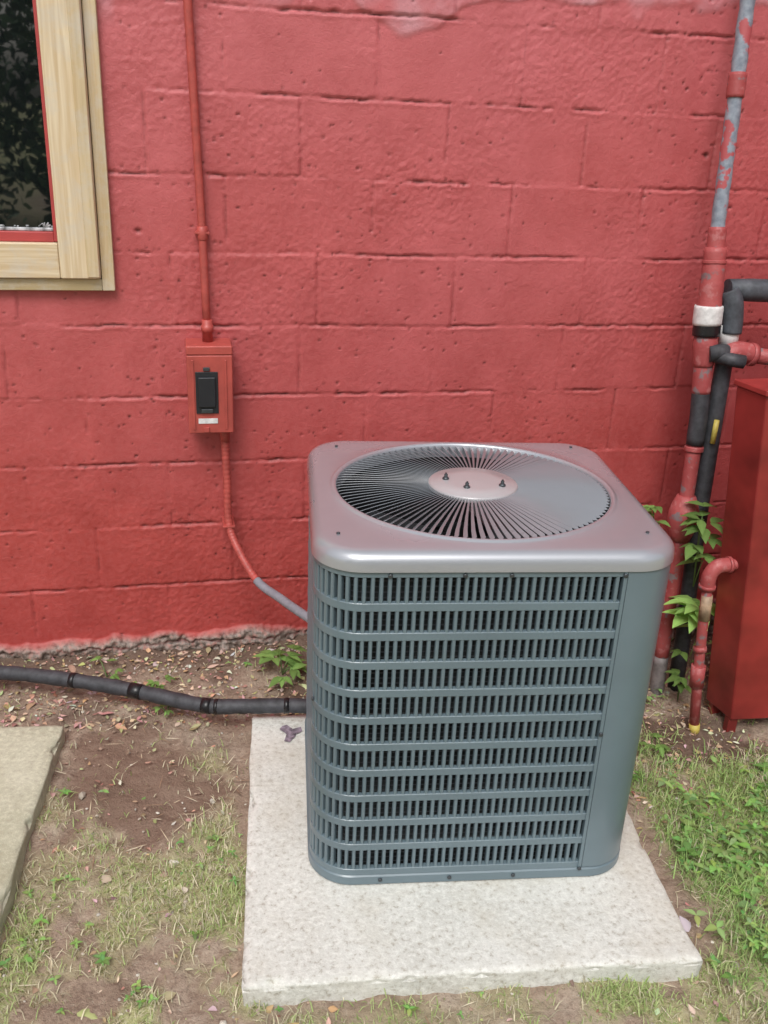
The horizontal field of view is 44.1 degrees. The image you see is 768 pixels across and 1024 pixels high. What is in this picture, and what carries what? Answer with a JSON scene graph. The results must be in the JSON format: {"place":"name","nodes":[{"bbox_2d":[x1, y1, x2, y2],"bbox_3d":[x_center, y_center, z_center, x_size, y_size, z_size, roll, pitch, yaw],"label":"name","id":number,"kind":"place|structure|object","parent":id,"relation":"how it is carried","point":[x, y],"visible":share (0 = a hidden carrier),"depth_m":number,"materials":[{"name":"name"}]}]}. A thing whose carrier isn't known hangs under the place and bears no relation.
{"place":"outdoors","nodes":[
{"label":"outdoors","id":0,"kind":"place"},
{"bbox_2d":[0,634,767,1023],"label":"ground","id":1,"kind":"structure","parent":0,"point":[140,780],"depth_m":2.24,"materials":[{"name":"soil"}]},
{"bbox_2d":[0,726,64,939],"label":"concrete slab","id":2,"kind":"structure","parent":1,"relation":"on","point":[29,756],"depth_m":2.36,"materials":[{"name":"beige concrete"}]},
{"bbox_2d":[91,656,124,679],"bbox_3d":[-0.842,0.478,2.910,0.131,0.042,0.070,21,29,36],"label":"weed plant","id":3,"kind":"object","parent":1,"relation":"on","point":[114,676],"visible":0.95,"depth_m":2.89,"materials":[{"name":"green plant"}]},
{"bbox_2d":[146,675,175,688],"bbox_3d":[-0.671,0.517,2.848,0.097,0.034,0.059,-9,26,-26],"label":"weed plant","id":4,"kind":"object","parent":1,"relation":"on","point":[151,683],"visible":0.93,"depth_m":2.84,"materials":[{"name":"green plant"}]},
{"bbox_2d":[152,705,173,715],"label":"weed plant","id":5,"kind":"object","parent":1,"relation":"on","point":[167,711],"visible":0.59,"depth_m":2.71,"materials":[{"name":"green plant"}]},
{"bbox_2d":[253,644,306,688],"bbox_3d":[-0.318,0.473,2.932,0.178,0.078,0.180,-2,24,-12],"label":"weed plant","id":6,"kind":"object","parent":1,"relation":"on","point":[293,660],"visible":0.99,"depth_m":2.93,"materials":[{"name":"green plant"}]},
{"bbox_2d":[0,0,767,661],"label":"block wall","id":7,"kind":"structure","parent":1,"relation":"on","point":[458,220],"depth_m":2.73,"materials":[{"name":"red paint"}]},
{"bbox_2d":[0,277,102,290],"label":"casing outer bottom","id":8,"kind":"object","parent":7,"relation":"attached to","point":[60,284],"visible":0.69,"depth_m":2.53,"materials":[{"name":"brown wood"}]},
{"bbox_2d":[0,241,60,278],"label":"casing bottom","id":9,"kind":"object","parent":8,"relation":"on","point":[29,259],"visible":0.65,"depth_m":2.48,"materials":[{"name":"brown wood"}]},
{"bbox_2d":[0,230,53,241],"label":"sash bottom","id":10,"kind":"object","parent":9,"relation":"on","point":[29,236],"visible":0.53,"depth_m":2.48,"materials":[{"name":"red paint"}]},
{"bbox_2d":[0,227,52,230],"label":"glazing putty","id":11,"kind":"object","parent":10,"relation":"on","point":[25,229],"visible":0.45,"depth_m":2.48,"materials":[{"name":"white"}]},
{"bbox_2d":[0,0,52,227],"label":"window pane","id":12,"kind":"object","parent":11,"relation":"on","point":[25,200],"visible":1,"depth_m":2.39,"materials":[{"name":"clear glass"}]},
{"bbox_2d":[32,0,57,241],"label":"sash side","id":13,"kind":"object","parent":9,"relation":"on","point":[44,116],"visible":0.64,"depth_m":2.38,"materials":[{"name":"red paint"}]},
{"bbox_2d":[36,0,101,278],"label":"casing side","id":14,"kind":"object","parent":8,"relation":"on","point":[57,77],"visible":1,"depth_m":2.38,"materials":[{"name":"brown wood"}]},
{"bbox_2d":[66,0,99,277],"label":"casing stop","id":15,"kind":"object","parent":14,"relation":"attached to","point":[80,103],"visible":1,"depth_m":2.39,"materials":[{"name":"brown wood"}]},
{"bbox_2d":[183,0,213,342],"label":"electrical conduit","id":16,"kind":"object","parent":7,"relation":"attached to","point":[202,233],"visible":0.97,"depth_m":2.49,"materials":[{"name":"red metal"}]},
{"bbox_2d":[185,338,233,432],"bbox_3d":[-0.495,-0.357,2.691,0.127,0.252,0.111,-2,24,-12],"label":"electrical disconnect box","id":17,"kind":"object","parent":7,"relation":"attached to","point":[209,366],"visible":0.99,"depth_m":2.64,"materials":[{"name":"red paint"}]},
{"bbox_2d":[186,355,233,432],"bbox_3d":[-0.488,-0.331,2.664,0.126,0.226,0.018,-2,24,-12],"label":"door","id":18,"kind":"structure","parent":17,"relation":"in","point":[215,363],"depth_m":2.66,"materials":[{"name":"red paint"}]},
{"bbox_2d":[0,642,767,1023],"bbox_3d":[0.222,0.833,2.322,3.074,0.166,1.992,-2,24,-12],"label":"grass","id":19,"kind":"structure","parent":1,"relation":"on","point":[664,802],"depth_m":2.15,"materials":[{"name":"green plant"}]},
{"bbox_2d":[0,640,767,1023],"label":"ground weeds","id":20,"kind":"object","parent":1,"relation":"on","point":[714,866],"visible":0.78,"depth_m":2.30,"materials":[{"name":"green plant"}]},
{"bbox_2d":[0,637,767,1023],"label":"fallen leaves","id":21,"kind":"object","parent":1,"relation":"on","point":[170,995],"visible":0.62,"depth_m":2.71,"materials":[{"name":"brown plant"}]},
{"bbox_2d":[0,639,767,1023],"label":"pebbles","id":22,"kind":"object","parent":1,"relation":"on","point":[82,795],"visible":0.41,"depth_m":2.37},
{"bbox_2d":[241,715,702,1006],"bbox_3d":[0.143,0.797,2.359,0.958,0.092,0.919,0,23,-7],"label":"concrete equipment pad","id":23,"kind":"object","parent":1,"relation":"on","point":[311,933],"visible":0.56,"depth_m":2.04,"materials":[{"name":"grey concrete"}]},
{"bbox_2d":[280,725,301,741],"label":"dried fallen leaf","id":24,"kind":"object","parent":23,"relation":"on","point":[290,732],"visible":1,"depth_m":2.63,"materials":[{"name":"purple plant"}]},
{"bbox_2d":[305,441,674,884],"bbox_3d":[0.188,0.310,2.291,0.746,0.858,0.686,0,23,-6],"label":"air conditioner unit","id":25,"kind":"object","parent":23,"relation":"on","point":[483,621],"visible":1,"depth_m":2.00,"materials":[{"name":"paint"}]},
{"bbox_2d":[0,665,305,714],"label":"insulated refrigerant line","id":26,"kind":"object","parent":25,"relation":"attached to","point":[203,705],"visible":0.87,"depth_m":2.69,"materials":[{"name":"black plastic"}]},
{"bbox_2d":[220,433,307,622],"bbox_3d":[-0.313,0.054,2.638,0.064,0.452,0.656,-13,28,-32],"label":"flexible conduit","id":27,"kind":"object","parent":25,"relation":"attached to","point":[228,523],"visible":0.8,"depth_m":2.80,"materials":[{"name":"red paint"}]},
{"bbox_2d":[639,733,671,757],"bbox_3d":[0.788,0.689,2.801,0.177,0.061,0.136,-15,29,-35],"label":"weed plant","id":28,"kind":"object","parent":1,"relation":"on","point":[661,748],"visible":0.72,"depth_m":2.76,"materials":[{"name":"green plant"}]},
{"bbox_2d":[643,505,669,526],"bbox_3d":[0.808,0.018,2.826,0.102,0.073,0.077,13,25,22],"label":"weed plant","id":29,"kind":"object","parent":1,"relation":"on","point":[650,508],"visible":0.59,"depth_m":2.82,"materials":[{"name":"green plant"}]},
{"bbox_2d":[664,649,690,700],"bbox_3d":[0.956,0.533,3.032,0.126,0.197,0.102,16,27,29],"label":"weed plant","id":30,"kind":"object","parent":1,"relation":"on","point":[675,678],"visible":0.85,"depth_m":3.02,"materials":[{"name":"green plant"}]},
{"bbox_2d":[662,595,715,633],"bbox_3d":[0.989,0.335,2.933,0.239,0.141,0.223,-2,24,-12],"label":"weed plant","id":31,"kind":"object","parent":1,"relation":"on","point":[689,613],"visible":0.69,"depth_m":2.90,"materials":[{"name":"green plant"}]},
{"bbox_2d":[649,0,755,694],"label":"standpipe","id":32,"kind":"object","parent":1,"relation":"on","point":[707,316],"visible":0.95,"depth_m":2.75,"materials":[{"name":"metal"}]},
{"bbox_2d":[676,501,723,586],"bbox_3d":[0.964,0.110,2.890,0.153,0.267,0.158,-2,24,-12],"label":"weed plant","id":33,"kind":"object","parent":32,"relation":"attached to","point":[691,549],"visible":0.98,"depth_m":2.86,"materials":[{"name":"green plant"}]},
{"bbox_2d":[709,341,767,365],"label":"branch pipe","id":34,"kind":"object","parent":32,"relation":"attached to","point":[755,353],"visible":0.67,"depth_m":2.76,"materials":[{"name":"red plastic"}]},
{"bbox_2d":[689,556,737,733],"bbox_3d":[1.004,0.407,2.850,0.170,0.580,0.093,-2,24,-12],"label":"vent pipe","id":35,"kind":"object","parent":1,"relation":"on","point":[713,569],"visible":0.98,"depth_m":2.81,"materials":[{"name":"red metal"}]},
{"bbox_2d":[667,278,767,691],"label":"black insulated pipe","id":36,"kind":"object","parent":1,"relation":"on","point":[737,293],"visible":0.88,"depth_m":2.84,"materials":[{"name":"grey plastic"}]},
{"bbox_2d":[706,378,767,731],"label":"metal utility box","id":37,"kind":"object","parent":1,"relation":"on","point":[737,688],"visible":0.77,"depth_m":2.76,"materials":[{"name":"red metal"}]},
{"bbox_3d":[0.541,-2.222,2.287,4.494,0.852,0.198,-2,24,-12],"label":"wall","id":38,"kind":"object","parent":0,"visible":0},
{"bbox_2d":[82,0,115,290],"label":"casing outer side","id":39,"kind":"object","parent":38,"relation":"attached to","point":[91,39],"visible":1,"depth_m":2.42,"materials":[{"name":"brown wood"}]}
]}

